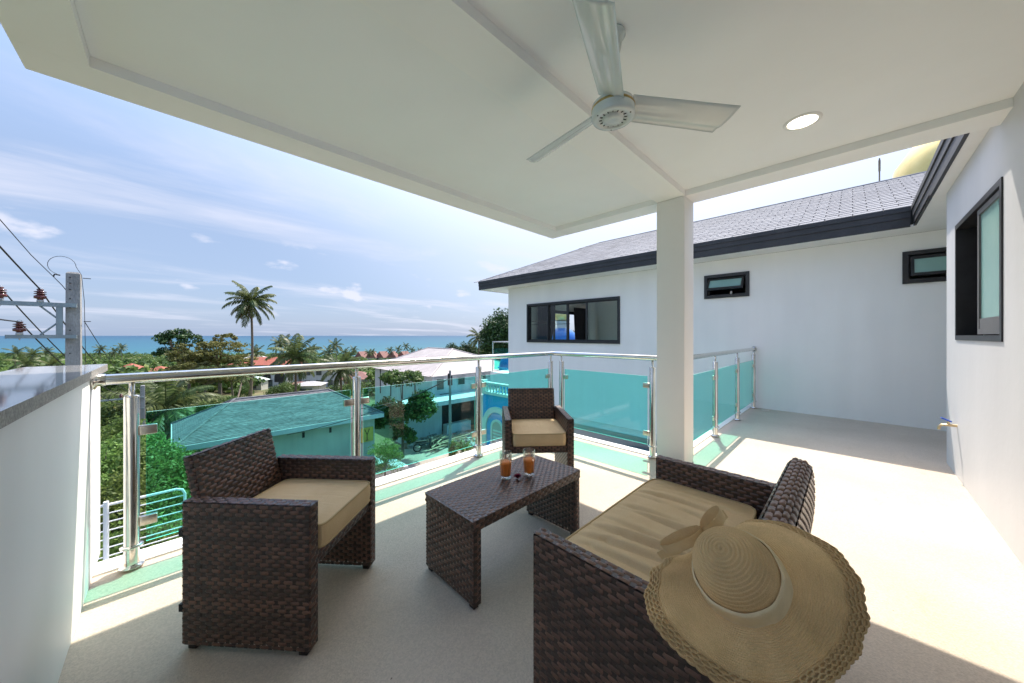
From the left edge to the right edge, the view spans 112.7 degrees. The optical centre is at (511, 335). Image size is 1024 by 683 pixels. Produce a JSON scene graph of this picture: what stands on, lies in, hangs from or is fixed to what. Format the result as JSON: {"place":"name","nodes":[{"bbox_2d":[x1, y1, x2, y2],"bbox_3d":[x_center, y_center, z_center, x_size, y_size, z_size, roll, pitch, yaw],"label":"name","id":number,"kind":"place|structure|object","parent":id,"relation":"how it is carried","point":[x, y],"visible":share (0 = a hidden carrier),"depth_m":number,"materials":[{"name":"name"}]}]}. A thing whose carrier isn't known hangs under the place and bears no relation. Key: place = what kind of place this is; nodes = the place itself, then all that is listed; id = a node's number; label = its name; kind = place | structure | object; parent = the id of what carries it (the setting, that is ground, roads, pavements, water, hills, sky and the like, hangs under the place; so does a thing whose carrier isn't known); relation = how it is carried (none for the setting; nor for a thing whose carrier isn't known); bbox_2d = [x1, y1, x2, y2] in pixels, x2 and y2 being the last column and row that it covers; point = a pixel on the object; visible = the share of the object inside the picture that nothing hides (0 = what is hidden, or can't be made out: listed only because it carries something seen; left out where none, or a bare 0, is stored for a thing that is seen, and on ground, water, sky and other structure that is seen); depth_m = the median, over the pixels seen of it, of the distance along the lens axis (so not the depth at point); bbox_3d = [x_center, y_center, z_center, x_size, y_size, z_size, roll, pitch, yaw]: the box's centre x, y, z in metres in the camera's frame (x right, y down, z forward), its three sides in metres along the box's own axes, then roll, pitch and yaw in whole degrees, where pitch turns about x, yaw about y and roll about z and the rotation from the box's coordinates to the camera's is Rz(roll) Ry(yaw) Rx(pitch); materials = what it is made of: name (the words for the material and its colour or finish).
{"place":"outdoors","nodes":[
{"label":"outdoors","id":0,"kind":"place"},
{"bbox_2d":[98,488,185,560],"bbox_3d":[-6.007,3.070,5.285,1.378,1.120,0.069,0,0,-45],"label":"bar railing","id":1,"kind":"object","parent":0,"point":[106,529],"visible":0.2,"depth_m":5.24,"materials":[{"name":"white metal"}]},
{"bbox_2d":[0,336,479,356],"bbox_3d":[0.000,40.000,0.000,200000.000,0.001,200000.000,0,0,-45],"label":"sea","id":2,"kind":"structure","parent":0,"point":[142,344],"depth_m":1977.39,"materials":[{"name":"liquid"}]},
{"bbox_2d":[100,357,481,536],"bbox_3d":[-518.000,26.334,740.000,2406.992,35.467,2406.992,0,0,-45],"label":"terrain","id":3,"kind":"structure","parent":0,"point":[381,434],"depth_m":32.22,"materials":[{"name":"green plant"}]},
{"bbox_2d":[1,345,24,363],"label":"distant palm","id":4,"kind":"object","parent":3,"relation":"on","point":[16,350],"visible":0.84,"depth_m":129.71,"materials":[{"name":"green plant"}]},
{"bbox_2d":[1,353,42,369],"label":"distant palm","id":5,"kind":"object","parent":3,"relation":"on","point":[24,361],"visible":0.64,"depth_m":69.61,"materials":[{"name":"green plant"}]},
{"bbox_2d":[19,346,45,362],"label":"distant palm","id":6,"kind":"object","parent":3,"relation":"on","point":[30,354],"visible":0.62,"depth_m":119.71,"materials":[{"name":"green plant"}]},
{"bbox_2d":[0,272,90,365],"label":"utility pole","id":7,"kind":"object","parent":3,"relation":"on","point":[72,305],"visible":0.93,"depth_m":5.90,"materials":[{"name":"concrete"}]},
{"bbox_2d":[0,219,85,364],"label":"power line","id":8,"kind":"object","parent":7,"relation":"attached to","point":[56,279],"visible":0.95,"depth_m":5.82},
{"bbox_2d":[0,319,122,404],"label":"power line","id":9,"kind":"object","parent":7,"relation":"attached to","point":[47,349],"visible":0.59,"depth_m":6.48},
{"bbox_2d":[5,293,118,393],"bbox_3d":[-10.199,-0.161,7.526,0.024,6.032,25.278,0,0,-44],"label":"power line","id":10,"kind":"object","parent":7,"relation":"attached to","point":[41,332],"visible":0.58,"depth_m":6.71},
{"bbox_2d":[0,246,127,391],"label":"power line","id":11,"kind":"object","parent":7,"relation":"attached to","point":[17,265],"visible":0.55,"depth_m":5.29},
{"bbox_2d":[30,354,64,365],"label":"distant palm","id":12,"kind":"object","parent":3,"relation":"on","point":[53,361],"visible":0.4,"depth_m":74.97,"materials":[{"name":"green plant"}]},
{"bbox_2d":[40,347,56,360],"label":"distant palm","id":13,"kind":"object","parent":3,"relation":"on","point":[43,350],"visible":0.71,"depth_m":140.07,"materials":[{"name":"green plant"}]},
{"bbox_2d":[93,345,106,360],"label":"distant palm","id":14,"kind":"object","parent":3,"relation":"on","point":[99,350],"visible":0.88,"depth_m":189.76,"materials":[{"name":"green plant"}]},
{"bbox_2d":[100,395,122,406],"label":"broad tree","id":15,"kind":"object","parent":3,"relation":"on","point":[116,401],"visible":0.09,"depth_m":24.27,"materials":[{"name":"green plant"}]},
{"bbox_2d":[100,385,144,423],"bbox_3d":[-19.050,5.650,16.668,1.690,6.300,0.307,0,0,-45],"label":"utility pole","id":16,"kind":"object","parent":3,"relation":"on","point":[142,402],"visible":0.34,"depth_m":17.08,"materials":[{"name":"concrete"}]},
{"bbox_2d":[100,402,154,430],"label":"broad tree","id":17,"kind":"object","parent":3,"relation":"on","point":[108,412],"visible":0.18,"depth_m":19.21,"materials":[{"name":"green plant"}]},
{"bbox_2d":[100,441,161,490],"bbox_3d":[-13.636,6.234,11.101,3.102,5.685,3.198,0,0,5],"label":"leafy tree","id":18,"kind":"object","parent":3,"relation":"on","point":[105,462],"visible":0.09,"depth_m":11.07,"materials":[{"name":"green plant"}]},
{"bbox_2d":[111,384,150,400],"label":"broad tree","id":19,"kind":"object","parent":3,"relation":"on","point":[126,388],"visible":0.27,"depth_m":33.65,"materials":[{"name":"green plant"}]},
{"bbox_2d":[100,410,166,444],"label":"leafy tree","id":20,"kind":"object","parent":3,"relation":"on","point":[107,433],"visible":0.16,"depth_m":14.71,"materials":[{"name":"green plant"}]},
{"bbox_2d":[100,463,178,538],"bbox_3d":[-11.227,6.317,9.597,2.994,5.487,3.086,0,0,-9],"label":"leafy tree","id":21,"kind":"object","parent":3,"relation":"on","point":[113,493],"visible":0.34,"depth_m":9.59,"materials":[{"name":"green plant"}]},
{"bbox_2d":[97,508,181,561],"bbox_3d":[-9.305,6.633,8.645,2.659,4.728,2.580,0,0,-34],"label":"leafy tree","id":22,"kind":"object","parent":3,"relation":"on","point":[143,533],"visible":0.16,"depth_m":8.44,"materials":[{"name":"green plant"}]},
{"bbox_2d":[100,431,186,477],"bbox_3d":[-14.894,6.260,13.549,3.163,5.624,3.069,0,0,-31],"label":"leafy tree","id":23,"kind":"object","parent":3,"relation":"on","point":[157,442],"visible":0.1,"depth_m":13.50,"materials":[{"name":"green plant"}]},
{"bbox_2d":[101,438,190,516],"bbox_3d":[-12.588,6.292,11.911,3.027,5.548,3.121,0,0,-27],"label":"leafy tree","id":24,"kind":"object","parent":3,"relation":"on","point":[170,463],"visible":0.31,"depth_m":11.85,"materials":[{"name":"green plant"}]},
{"bbox_2d":[116,485,190,530],"bbox_3d":[-10.537,6.808,10.567,2.350,4.306,2.422,0,0,-31],"label":"leafy tree","id":25,"kind":"object","parent":3,"relation":"on","point":[178,507],"visible":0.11,"depth_m":10.43,"materials":[{"name":"green plant"}]},
{"bbox_2d":[100,366,225,446],"bbox_3d":[-21.180,5.275,21.115,5.029,6.666,5.114,0,0,1],"label":"coconut palm","id":26,"kind":"object","parent":3,"relation":"on","point":[168,397],"visible":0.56,"depth_m":20.84,"materials":[{"name":"green plant"}]},
{"bbox_2d":[143,365,194,384],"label":"rain tree","id":27,"kind":"object","parent":3,"relation":"on","point":[168,368],"visible":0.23,"depth_m":55.93,"materials":[{"name":"green plant"}]},
{"bbox_2d":[155,411,186,442],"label":"coconut palm","id":28,"kind":"object","parent":3,"relation":"on","point":[180,415],"visible":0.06,"depth_m":19.82,"materials":[{"name":"green plant"}]},
{"bbox_2d":[151,328,212,364],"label":"rain tree","id":29,"kind":"object","parent":3,"relation":"on","point":[168,336],"visible":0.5,"depth_m":70.68,"materials":[{"name":"green plant"}]},
{"bbox_2d":[164,343,218,388],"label":"rain tree","id":30,"kind":"object","parent":3,"relation":"on","point":[174,356],"visible":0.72,"depth_m":60.74,"materials":[{"name":"green plant"}]},
{"bbox_2d":[0,350,409,395],"bbox_3d":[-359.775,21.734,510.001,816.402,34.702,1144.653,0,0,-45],"label":"woodland","id":31,"kind":"object","parent":3,"relation":"on","point":[147,361],"visible":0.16,"depth_m":148.19,"materials":[{"name":"green plant"}]},
{"bbox_2d":[182,361,228,392],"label":"rain tree","id":32,"kind":"object","parent":3,"relation":"on","point":[207,380],"visible":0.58,"depth_m":51.91,"materials":[{"name":"green plant"}]},
{"bbox_2d":[192,399,222,412],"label":"broad tree","id":33,"kind":"object","parent":3,"relation":"on","point":[200,407],"visible":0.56,"depth_m":29.50,"materials":[{"name":"green plant"}]},
{"bbox_2d":[180,333,258,399],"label":"rain tree","id":34,"kind":"object","parent":3,"relation":"on","point":[216,344],"visible":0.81,"depth_m":64.86,"materials":[{"name":"green plant"}]},
{"bbox_2d":[215,359,248,396],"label":"rain tree","id":35,"kind":"object","parent":3,"relation":"on","point":[239,364],"visible":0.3,"depth_m":57.43,"materials":[{"name":"green plant"}]},
{"bbox_2d":[233,386,254,397],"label":"garden shrub","id":36,"kind":"object","parent":3,"relation":"on","point":[244,390],"visible":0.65,"depth_m":61.41,"materials":[{"name":"green plant"}]},
{"bbox_2d":[246,344,265,356],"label":"distant palm","id":37,"kind":"object","parent":3,"relation":"on","point":[257,348],"visible":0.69,"depth_m":109.82,"materials":[{"name":"green plant"}]},
{"bbox_2d":[244,376,268,389],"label":"shed","id":38,"kind":"structure","parent":3,"relation":"on","point":[261,387],"depth_m":87.47,"materials":[{"name":"white paint"}]},
{"bbox_2d":[229,357,301,388],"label":"arcade house","id":39,"kind":"structure","parent":3,"relation":"on","point":[275,379],"depth_m":96.00,"materials":[{"name":"red tile"}]},
{"bbox_2d":[170,389,383,496],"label":"grey roof house","id":40,"kind":"structure","parent":3,"relation":"on","point":[282,416],"depth_m":19.13,"materials":[{"name":"tile"}]},
{"bbox_2d":[361,426,372,442],"bbox_3d":[-9.241,6.300,21.651,0.850,0.900,0.072,0,0,-45],"label":"wall sign","id":41,"kind":"object","parent":40,"relation":"attached to","point":[366,434],"visible":0.97,"depth_m":21.66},
{"bbox_2d":[267,337,289,352],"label":"distant palm","id":42,"kind":"object","parent":3,"relation":"on","point":[278,344],"visible":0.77,"depth_m":119.65,"materials":[{"name":"green plant"}]},
{"bbox_2d":[278,381,300,391],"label":"garden shrub","id":43,"kind":"object","parent":3,"relation":"on","point":[286,384],"visible":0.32,"depth_m":67.60,"materials":[{"name":"green plant"}]},
{"bbox_2d":[298,381,327,390],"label":"shed","id":44,"kind":"structure","parent":3,"relation":"on","point":[311,385],"depth_m":70.47,"materials":[{"name":"metal"}]},
{"bbox_2d":[302,370,339,386],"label":"villa","id":45,"kind":"object","parent":3,"relation":"on","point":[317,376],"visible":0.24,"depth_m":101.52,"materials":[{"name":"paint"}]},
{"bbox_2d":[318,345,337,359],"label":"distant palm","id":46,"kind":"object","parent":3,"relation":"on","point":[329,350],"visible":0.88,"depth_m":117.74,"materials":[{"name":"green plant"}]},
{"bbox_2d":[329,338,343,357],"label":"distant palm","id":47,"kind":"object","parent":3,"relation":"on","point":[336,346],"visible":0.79,"depth_m":129.78,"materials":[{"name":"green plant"}]},
{"bbox_2d":[324,384,351,396],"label":"garden shrub","id":48,"kind":"object","parent":3,"relation":"on","point":[346,392],"visible":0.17,"depth_m":47.81,"materials":[{"name":"green plant"}]},
{"bbox_2d":[317,350,363,393],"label":"coconut palm","id":49,"kind":"object","parent":3,"relation":"on","point":[343,373],"visible":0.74,"depth_m":45.41,"materials":[{"name":"green plant"}]},
{"bbox_2d":[342,382,366,395],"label":"garden shrub","id":50,"kind":"object","parent":3,"relation":"on","point":[363,389],"visible":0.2,"depth_m":59.97,"materials":[{"name":"green plant"}]},
{"bbox_2d":[342,371,371,392],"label":"hillside house","id":51,"kind":"structure","parent":3,"relation":"on","point":[362,375],"depth_m":82.61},
{"bbox_2d":[377,351,388,359],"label":"gabled villa","id":52,"kind":"object","parent":3,"relation":"on","point":[382,354],"visible":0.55,"depth_m":330.71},
{"bbox_2d":[365,437,405,475],"bbox_3d":[-6.943,7.310,18.508,2.131,3.531,2.256,0,0,-45],"label":"feathery shrub","id":53,"kind":"object","parent":3,"relation":"on","point":[390,452],"visible":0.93,"depth_m":18.34,"materials":[{"name":"green plant"}]},
{"bbox_2d":[370,369,438,457],"bbox_3d":[-7.595,5.704,23.870,4.500,6.792,4.172,0,0,-45],"label":"street tree","id":54,"kind":"object","parent":3,"relation":"on","point":[419,407],"visible":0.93,"depth_m":23.37,"materials":[{"name":"green plant"}]},
{"bbox_2d":[371,347,499,443],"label":"tile roof house","id":55,"kind":"structure","parent":3,"relation":"on","point":[463,405],"depth_m":31.98,"materials":[{"name":"white paint"}]},
{"bbox_2d":[436,378,443,390],"bbox_3d":[-6.428,4.350,30.434,0.850,1.100,0.090,0,0,-45],"label":"window","id":56,"kind":"structure","parent":55,"relation":"in","point":[439,387],"depth_m":30.37,"materials":[{"name":"black glass"}]},
{"bbox_2d":[407,430,475,448],"bbox_3d":[-5.934,8.473,28.137,6.570,0.255,4.646,0,0,-1],"label":"rubble","id":57,"kind":"object","parent":3,"relation":"on","point":[469,438],"visible":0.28,"depth_m":27.80,"materials":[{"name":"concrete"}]},
{"bbox_2d":[447,440,459,456],"bbox_3d":[-3.700,7.750,21.541,0.891,2.402,0.841,0,0,-45],"label":"creeper shrub","id":58,"kind":"object","parent":3,"relation":"on","point":[452,446],"visible":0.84,"depth_m":21.44,"materials":[{"name":"green plant"}]},
{"bbox_2d":[457,341,477,353],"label":"evergreen tree","id":59,"kind":"object","parent":3,"relation":"on","point":[466,348],"visible":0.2,"depth_m":72.99,"materials":[{"name":"green plant"}]},
{"bbox_2d":[467,327,485,354],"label":"coconut palm","id":60,"kind":"object","parent":3,"relation":"on","point":[477,335],"visible":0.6,"depth_m":61.73,"materials":[{"name":"green plant"}]},
{"bbox_2d":[474,347,500,360],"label":"evergreen tree","id":61,"kind":"object","parent":3,"relation":"on","point":[480,352],"visible":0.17,"depth_m":64.74,"materials":[{"name":"green plant"}]},
{"bbox_2d":[478,307,507,353],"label":"evergreen tree","id":62,"kind":"object","parent":3,"relation":"on","point":[496,329],"visible":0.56,"depth_m":55.86,"materials":[{"name":"green plant"}]},
{"bbox_2d":[481,314,574,446],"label":"blue building","id":63,"kind":"structure","parent":3,"relation":"on","point":[495,400],"depth_m":21.20,"materials":[{"name":"paint"}]},
{"bbox_2d":[493,422,500,442],"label":"arched window","id":64,"kind":"structure","parent":63,"relation":"in","point":[496,426],"depth_m":20.67,"materials":[{"name":"green paint"}]},
{"bbox_2d":[374,456,408,478],"bbox_3d":[-8.110,7.855,19.400,4.100,1.420,1.680,0,0,-45],"label":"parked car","id":65,"kind":"object","parent":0,"point":[389,472],"visible":0.07,"depth_m":19.53,"materials":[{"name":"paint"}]},
{"bbox_2d":[380,442,481,468],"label":"road","id":66,"kind":"structure","parent":0,"point":[413,456],"depth_m":24.34,"materials":[{"name":"concrete"}]},
{"bbox_2d":[413,433,438,451],"bbox_3d":[-6.392,7.947,25.300,1.870,1.265,0.700,0,0,-23],"label":"motorbike","id":67,"kind":"object","parent":66,"relation":"on","point":[424,444],"visible":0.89,"depth_m":25.18,"materials":[{"name":"black metal"}]},
{"bbox_2d":[448,370,451,456],"bbox_3d":[-4.185,5.576,23.000,0.260,6.448,0.220,0,0,-45],"label":"street pole","id":68,"kind":"object","parent":66,"relation":"on","point":[450,384],"visible":0.76,"depth_m":22.92,"materials":[{"name":"metal"}]},
{"bbox_2d":[287,380,444,434],"bbox_3d":[-7.715,3.906,20.002,9.275,2.141,0.040,0,0,-40],"label":"power line","id":69,"kind":"object","parent":68,"relation":"attached to","point":[361,415],"visible":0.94,"depth_m":19.33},
{"bbox_2d":[454,439,473,452],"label":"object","id":70,"kind":"object","parent":66,"relation":"on","point":[462,444],"visible":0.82,"depth_m":23.94,"materials":[{"name":"green plant"}]},
{"bbox_2d":[394,429,481,448],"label":"soil yard","id":71,"kind":"structure","parent":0,"point":[405,445],"depth_m":27.46,"materials":[{"name":"beige soil"}]},
{"bbox_2d":[426,433,469,450],"bbox_3d":[-5.143,8.244,26.801,4.872,0.704,2.488,0,0,-45],"label":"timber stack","id":72,"kind":"object","parent":71,"relation":"on","point":[441,444],"visible":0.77,"depth_m":26.63,"materials":[{"name":"beige wood"}]},
{"bbox_2d":[0,23,912,335],"label":"sky","id":73,"kind":"structure","parent":0,"point":[161,212],"materials":[{"name":"blue"}]},
{"bbox_2d":[58,408,1023,682],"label":"balcony floor","id":74,"kind":"structure","parent":0,"point":[914,536],"depth_m":1.76,"materials":[{"name":"beige tile"}]},
{"bbox_2d":[0,364,107,682],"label":"parapet wall","id":75,"kind":"structure","parent":74,"relation":"on","point":[49,485],"depth_m":1.17,"materials":[{"name":"white paint"}]},
{"bbox_2d":[179,428,375,655],"bbox_3d":[-1.098,0.909,1.675,0.640,0.783,0.580,0,0,4],"label":"wicker armchair","id":76,"kind":"object","parent":74,"relation":"on","point":[264,531],"visible":1,"depth_m":1.40,"materials":[{"name":"black wicker"}]},
{"bbox_2d":[90,351,656,571],"bbox_3d":[-0.339,0.738,2.723,3.970,1.100,1.470,0,0,-45],"label":"glass railing","id":77,"kind":"object","parent":74,"relation":"on","point":[134,521],"visible":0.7,"depth_m":2.30,"materials":[{"name":"metal"}]},
{"bbox_2d":[93,406,750,576],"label":"edge kerb","id":78,"kind":"structure","parent":74,"relation":"on","point":[116,563],"depth_m":3.20,"materials":[{"name":"white paint"}]},
{"bbox_2d":[424,454,579,609],"bbox_3d":[-0.021,1.085,2.058,0.890,0.431,0.450,0,0,-45],"label":"wicker table","id":79,"kind":"object","parent":74,"relation":"on","point":[461,513],"visible":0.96,"depth_m":1.85,"materials":[{"name":"black wicker"}]},
{"bbox_2d":[500,459,510,476],"bbox_3d":[-0.039,0.791,2.082,0.077,0.156,0.077,0,0,-45],"label":"juice glass","id":80,"kind":"object","parent":79,"relation":"on","point":[505,467],"visible":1,"depth_m":2.06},
{"bbox_2d":[523,457,534,473],"bbox_3d":[0.106,0.791,2.128,0.077,0.156,0.077,0,0,-45],"label":"juice glass","id":81,"kind":"object","parent":79,"relation":"on","point":[528,462],"visible":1,"depth_m":2.10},
{"bbox_2d":[502,388,573,466],"bbox_3d":[0.207,0.909,3.087,0.580,0.783,0.640,0,0,-4],"label":"wicker armchair","id":82,"kind":"object","parent":74,"relation":"on","point":[536,420],"visible":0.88,"depth_m":2.94,"materials":[{"name":"black wicker"}]},
{"bbox_2d":[533,455,815,682],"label":"wicker loveseat","id":83,"kind":"object","parent":74,"relation":"on","point":[592,623],"visible":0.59,"depth_m":1.14,"materials":[{"name":"black wicker"}]},
{"bbox_2d":[644,505,870,682],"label":"sun hat","id":84,"kind":"object","parent":83,"relation":"on","point":[758,601],"visible":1,"depth_m":0.67,"materials":[{"name":"wicker"}]},
{"bbox_2d":[657,196,692,462],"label":"pillar","id":85,"kind":"structure","parent":74,"relation":"on","point":[674,328],"depth_m":3.41,"materials":[{"name":"paint"}]},
{"bbox_2d":[0,0,1023,238],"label":"patio roof","id":86,"kind":"structure","parent":85,"relation":"on","point":[471,106],"depth_m":1.89,"materials":[{"name":"paint"}]},
{"bbox_2d":[526,0,740,162],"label":"ceiling fan","id":87,"kind":"object","parent":86,"relation":"hanging from","point":[615,106],"visible":1,"depth_m":1.57,"materials":[{"name":"white metal"}]},
{"bbox_2d":[783,111,822,130],"bbox_3d":[1.930,-1.421,2.264,0.204,0.008,0.204,0,0,-45],"label":"downlight","id":88,"kind":"object","parent":86,"relation":"attached to","point":[802,121],"visible":1,"depth_m":2.26,"materials":[{"name":"white plastic"}]},
{"bbox_2d":[693,346,756,440],"bbox_3d":[3.097,0.738,4.865,3.636,1.100,0.100,0,0,-45],"label":"glass railing","id":89,"kind":"object","parent":74,"relation":"on","point":[715,424],"visible":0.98,"depth_m":5.05,"materials":[{"name":"metal"}]},
{"bbox_2d":[947,82,1023,566],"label":"side wall","id":90,"kind":"structure","parent":74,"relation":"on","point":[985,319],"depth_m":2.39,"materials":[{"name":"white paint"}]},
{"bbox_2d":[937,417,957,429],"bbox_3d":[4.046,0.822,3.167,0.030,0.117,0.117,0,0,-45],"label":"water tap","id":91,"kind":"object","parent":90,"relation":"attached to","point":[939,426],"visible":1,"depth_m":3.16,"materials":[{"name":"gold metal"}]},
{"bbox_2d":[955,177,1002,341],"bbox_3d":[3.671,-0.487,2.616,1.390,1.055,0.148,0,0,-45],"label":"sliding window","id":92,"kind":"structure","parent":90,"relation":"in","point":[979,234],"depth_m":2.60,"materials":[{"name":"black metal"}]},
{"bbox_2d":[893,140,940,177],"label":"golden dome","id":93,"kind":"structure","parent":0,"point":[917,159],"depth_m":13.30,"materials":[{"name":"gold metal"}]},
{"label":"terrace floor","id":94,"kind":"structure","parent":0,"visible":0},
{"bbox_2d":[574,423,656,451],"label":"terrace wall","id":95,"kind":"structure","parent":94,"relation":"on","point":[606,437],"depth_m":10.29,"materials":[{"name":"paint"}]},
{"bbox_2d":[474,127,990,440],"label":"white house","id":96,"kind":"structure","parent":95,"relation":"on","point":[831,304],"depth_m":5.91,"materials":[{"name":"paint"}]},
{"bbox_2d":[490,341,507,383],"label":"house balcony","id":97,"kind":"structure","parent":96,"relation":"attached to","point":[498,377],"depth_m":11.82,"materials":[{"name":"white paint"}]},
{"bbox_2d":[553,310,573,338],"bbox_3d":[1.814,0.175,12.470,2.700,2.150,0.110,0,0,-45],"label":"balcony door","id":98,"kind":"structure","parent":96,"relation":"in","point":[556,312],"depth_m":12.27,"materials":[{"name":"black metal"}]},
{"bbox_2d":[527,296,619,343],"bbox_3d":[1.527,-0.365,9.072,0.150,1.120,2.950,0,0,-45],"label":"sliding window","id":99,"kind":"structure","parent":96,"relation":"in","point":[617,298],"depth_m":9.11,"materials":[{"name":"black metal"}]},
{"bbox_2d":[704,271,749,298],"bbox_3d":[4.039,-0.947,6.439,0.301,0.455,0.742,0,0,-45],"label":"awning window","id":100,"kind":"structure","parent":96,"relation":"in","point":[728,280],"depth_m":6.40,"materials":[{"name":"black metal"}]},
{"bbox_2d":[902,247,946,283],"bbox_3d":[5.899,-0.970,4.657,0.192,0.460,0.743,0,0,-45],"label":"awning window","id":101,"kind":"structure","parent":96,"relation":"in","point":[933,261],"depth_m":4.74,"materials":[{"name":"black metal"}]},
{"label":"lawn","id":102,"kind":"structure","parent":0,"visible":0},
{"bbox_2d":[231,365,254,397],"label":"coconut palm","id":103,"kind":"object","parent":102,"relation":"on","point":[243,379],"visible":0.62,"depth_m":53.56,"materials":[{"name":"green plant"}]},
{"bbox_2d":[222,280,276,396],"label":"coconut palm","id":104,"kind":"object","parent":102,"relation":"on","point":[245,309],"visible":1,"depth_m":59.73,"materials":[{"name":"green plant"}]},
{"bbox_2d":[263,384,292,394],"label":"garden shrub","id":105,"kind":"object","parent":102,"relation":"on","point":[276,389],"visible":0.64,"depth_m":55.43,"materials":[{"name":"green plant"}]},
{"bbox_2d":[265,333,322,391],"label":"coconut palm","id":106,"kind":"object","parent":102,"relation":"on","point":[292,354],"visible":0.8,"depth_m":51.41,"materials":[{"name":"green plant"}]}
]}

